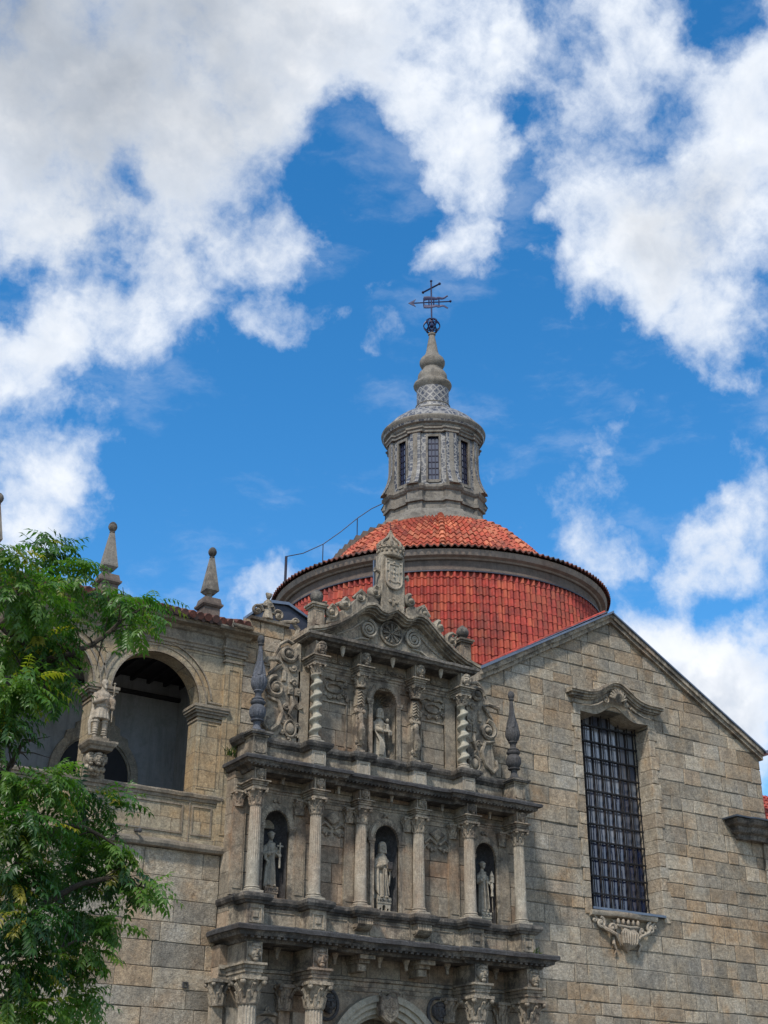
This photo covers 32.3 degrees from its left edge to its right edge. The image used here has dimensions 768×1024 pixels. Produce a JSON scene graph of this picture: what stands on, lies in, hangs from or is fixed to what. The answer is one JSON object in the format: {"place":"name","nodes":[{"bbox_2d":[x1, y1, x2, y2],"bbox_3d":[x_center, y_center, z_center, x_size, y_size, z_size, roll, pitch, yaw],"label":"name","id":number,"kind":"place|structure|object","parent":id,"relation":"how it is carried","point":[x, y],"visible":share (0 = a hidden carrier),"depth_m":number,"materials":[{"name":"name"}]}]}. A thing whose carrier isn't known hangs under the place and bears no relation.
{"place":"outdoors","nodes":[
{"label":"outdoors","id":0,"kind":"place"},
{"bbox_2d":[0,0,767,795],"label":"sky","id":1,"kind":"structure","parent":0,"point":[221,221],"materials":[{"name":"blue"}]},
{"bbox_2d":[470,611,767,1023],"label":"church","id":2,"kind":"structure","parent":0,"point":[645,878],"depth_m":48.61,"materials":[{"name":"stone"}]},
{"bbox_2d":[271,512,610,664],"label":"dome","id":3,"kind":"structure","parent":2,"relation":"on","point":[494,589],"depth_m":53.66,"materials":[{"name":"tile"}]},
{"bbox_2d":[284,504,385,580],"bbox_3d":[-2.178,1.826,59.913,4.583,5.567,0.111,5,-27,-8],"label":"stair railing","id":4,"kind":"object","parent":3,"relation":"on","point":[285,569],"visible":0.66,"depth_m":59.80,"materials":[{"name":"metal"}]},
{"bbox_2d":[380,332,487,524],"bbox_3d":[2.340,-3.727,63.039,5.402,11.540,5.204,16,-31,-29],"label":"lantern","id":5,"kind":"object","parent":3,"relation":"on","point":[432,442],"visible":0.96,"depth_m":60.87,"materials":[{"name":"stone"}]},
{"bbox_2d":[400,442,405,485],"bbox_3d":[0.944,-2.182,61.014,0.501,2.294,0.056,-23,-35,38],"label":"window","id":6,"kind":"structure","parent":5,"relation":"in","point":[403,446],"depth_m":61.08,"materials":[{"name":"glass"}]},
{"bbox_2d":[408,280,451,333],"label":"weathervane","id":7,"kind":"object","parent":5,"relation":"on","point":[432,327],"visible":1,"depth_m":66.35,"materials":[{"name":"black metal"}]},
{"bbox_2d":[428,437,438,478],"bbox_3d":[2.258,-2.420,60.525,0.524,2.294,0.053,-1,-27,2],"label":"window","id":8,"kind":"structure","parent":5,"relation":"in","point":[433,442],"depth_m":60.54,"materials":[{"name":"glass"}]},
{"bbox_2d":[461,442,466,484],"bbox_3d":[3.614,-2.221,60.907,0.501,2.294,0.056,20,-33,-34],"label":"window","id":9,"kind":"structure","parent":5,"relation":"in","point":[463,445],"depth_m":60.98,"materials":[{"name":"glass"}]},
{"bbox_2d":[580,716,646,912],"bbox_3d":[8.038,11.083,49.294,3.750,8.200,0.560,16,-31,-29],"label":"window","id":10,"kind":"structure","parent":2,"relation":"in","point":[596,721],"depth_m":49.17,"materials":[{"name":"black glass"}]},
{"bbox_3d":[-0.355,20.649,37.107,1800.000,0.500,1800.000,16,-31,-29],"label":"ground","id":11,"kind":"structure","parent":0,"visible":0},
{"bbox_2d":[0,528,189,1023],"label":"tree","id":12,"kind":"object","parent":11,"relation":"on","point":[22,934],"visible":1,"depth_m":13.20,"materials":[{"name":"green plant"}]},
{"bbox_2d":[0,836,219,1023],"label":"wall","id":13,"kind":"structure","parent":11,"relation":"on","point":[163,975],"depth_m":37.11,"materials":[{"name":"stone"}]},
{"bbox_2d":[0,567,264,855],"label":"gallery","id":14,"kind":"object","parent":13,"relation":"on","point":[173,727],"visible":0.48,"depth_m":40.93,"materials":[{"name":"stone"}]},
{"bbox_2d":[0,493,3,555],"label":"obelisk","id":15,"kind":"object","parent":14,"relation":"on","point":[1,501],"visible":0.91,"depth_m":39.09,"materials":[{"name":"stone"}]},
{"bbox_2d":[47,712,137,792],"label":"arch","id":16,"kind":"structure","parent":14,"relation":"in","point":[121,766],"depth_m":41.61,"materials":[{"name":"stone"}]},
{"bbox_2d":[78,679,117,778],"bbox_3d":[-8.181,6.179,38.188,0.886,2.870,0.848,16,-31,-29],"label":"soldier statue","id":17,"kind":"object","parent":14,"relation":"attached to","point":[94,749],"visible":0.98,"depth_m":37.92,"materials":[{"name":"stone"}]},
{"bbox_2d":[92,522,121,603],"bbox_3d":[-8.434,1.573,40.661,0.700,2.820,0.700,16,-31,-29],"label":"obelisk","id":18,"kind":"object","parent":14,"relation":"on","point":[109,559],"visible":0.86,"depth_m":40.50,"materials":[{"name":"stone"}]},
{"bbox_2d":[194,547,223,627],"bbox_3d":[-5.547,2.406,42.294,0.700,2.820,0.700,16,-31,-29],"label":"obelisk","id":19,"kind":"object","parent":14,"relation":"on","point":[208,603],"visible":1,"depth_m":42.08,"materials":[{"name":"stone"}]},
{"bbox_2d":[204,585,560,1023],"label":"portal","id":20,"kind":"object","parent":11,"relation":"on","point":[436,807],"visible":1,"depth_m":41.22,"materials":[{"name":"stone"}]},
{"bbox_2d":[222,745,237,756],"bbox_3d":[-4.620,7.246,40.291,0.407,0.346,0.512,-19,-33,34],"label":"weed","id":21,"kind":"object","parent":20,"relation":"on","point":[229,753],"visible":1,"depth_m":40.24,"materials":[{"name":"green plant"}]},
{"bbox_2d":[249,635,266,729],"bbox_3d":[-3.856,5.287,40.871,0.517,3.190,0.530,16,-31,-29],"label":"urn finial","id":22,"kind":"object","parent":20,"relation":"on","point":[257,711],"visible":0.98,"depth_m":40.65,"materials":[{"name":"stone"}]},
{"bbox_2d":[239,604,300,829],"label":"shoulder wall","id":23,"kind":"structure","parent":20,"relation":"on","point":[277,632],"depth_m":42.66,"materials":[{"name":"stone"}]},
{"bbox_2d":[260,592,274,619],"bbox_3d":[-3.781,3.075,43.228,0.586,0.937,0.326,16,-31,-29],"label":"finial","id":24,"kind":"object","parent":23,"relation":"on","point":[268,605],"visible":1,"depth_m":43.13,"materials":[{"name":"stone"}]},
{"bbox_2d":[261,831,283,897],"bbox_3d":[-3.367,10.495,39.398,0.625,2.043,0.454,16,-31,-29],"label":"statue","id":25,"kind":"object","parent":20,"relation":"in","point":[271,851],"visible":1,"depth_m":39.32,"materials":[{"name":"stone"}]},
{"bbox_2d":[243,600,307,630],"bbox_3d":[-3.543,4.183,45.081,1.911,2.057,1.900,16,-31,-29],"label":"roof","id":26,"kind":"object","parent":20,"relation":"attached to","point":[290,611],"visible":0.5,"depth_m":44.64,"materials":[{"name":"metal"}]},
{"bbox_2d":[304,589,328,626],"bbox_3d":[-2.207,3.241,43.189,0.600,1.560,0.600,16,-31,-29],"label":"ball finial","id":27,"kind":"object","parent":20,"relation":"on","point":[315,608],"visible":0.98,"depth_m":43.03,"materials":[{"name":"stone"}]},
{"bbox_2d":[373,708,391,758],"bbox_3d":[-0.096,7.364,43.402,0.622,2.019,0.538,16,-31,-29],"label":"statue","id":28,"kind":"object","parent":20,"relation":"in","point":[380,727],"visible":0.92,"depth_m":43.36,"materials":[{"name":"stone"}]},
{"bbox_2d":[374,841,392,910],"bbox_3d":[-0.053,11.366,41.289,0.640,2.209,0.503,16,-31,-29],"label":"statue","id":29,"kind":"object","parent":20,"relation":"in","point":[383,865],"visible":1,"depth_m":41.13,"materials":[{"name":"stone"}]},
{"bbox_2d":[373,522,408,611],"bbox_3d":[0.254,1.914,45.639,1.266,3.450,0.910,1,-27,-1],"label":"coat of arms","id":30,"kind":"object","parent":20,"relation":"on","point":[389,578],"visible":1,"depth_m":45.33},
{"bbox_2d":[455,625,474,659],"bbox_3d":[2.731,4.666,45.982,0.600,1.560,0.600,16,-31,-29],"label":"ball finial","id":31,"kind":"object","parent":20,"relation":"on","point":[463,644],"visible":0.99,"depth_m":45.84,"materials":[{"name":"stone"}]},
{"bbox_2d":[476,861,493,920],"bbox_3d":[3.246,12.358,43.046,0.596,2.040,0.438,16,-31,-29],"label":"statue","id":32,"kind":"object","parent":20,"relation":"in","point":[483,882],"visible":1,"depth_m":42.99,"materials":[{"name":"beige stone"}]},
{"bbox_2d":[505,691,520,778],"bbox_3d":[4.417,7.674,45.551,0.517,3.190,0.530,16,-31,-29],"label":"urn finial","id":33,"kind":"object","parent":20,"relation":"on","point":[513,758],"visible":0.99,"depth_m":45.33,"materials":[{"name":"stone"}]},
{"bbox_2d":[722,795,767,887],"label":"side building","id":34,"kind":"structure","parent":11,"relation":"on","point":[744,828],"depth_m":50.94,"materials":[{"name":"stone"}]}
]}

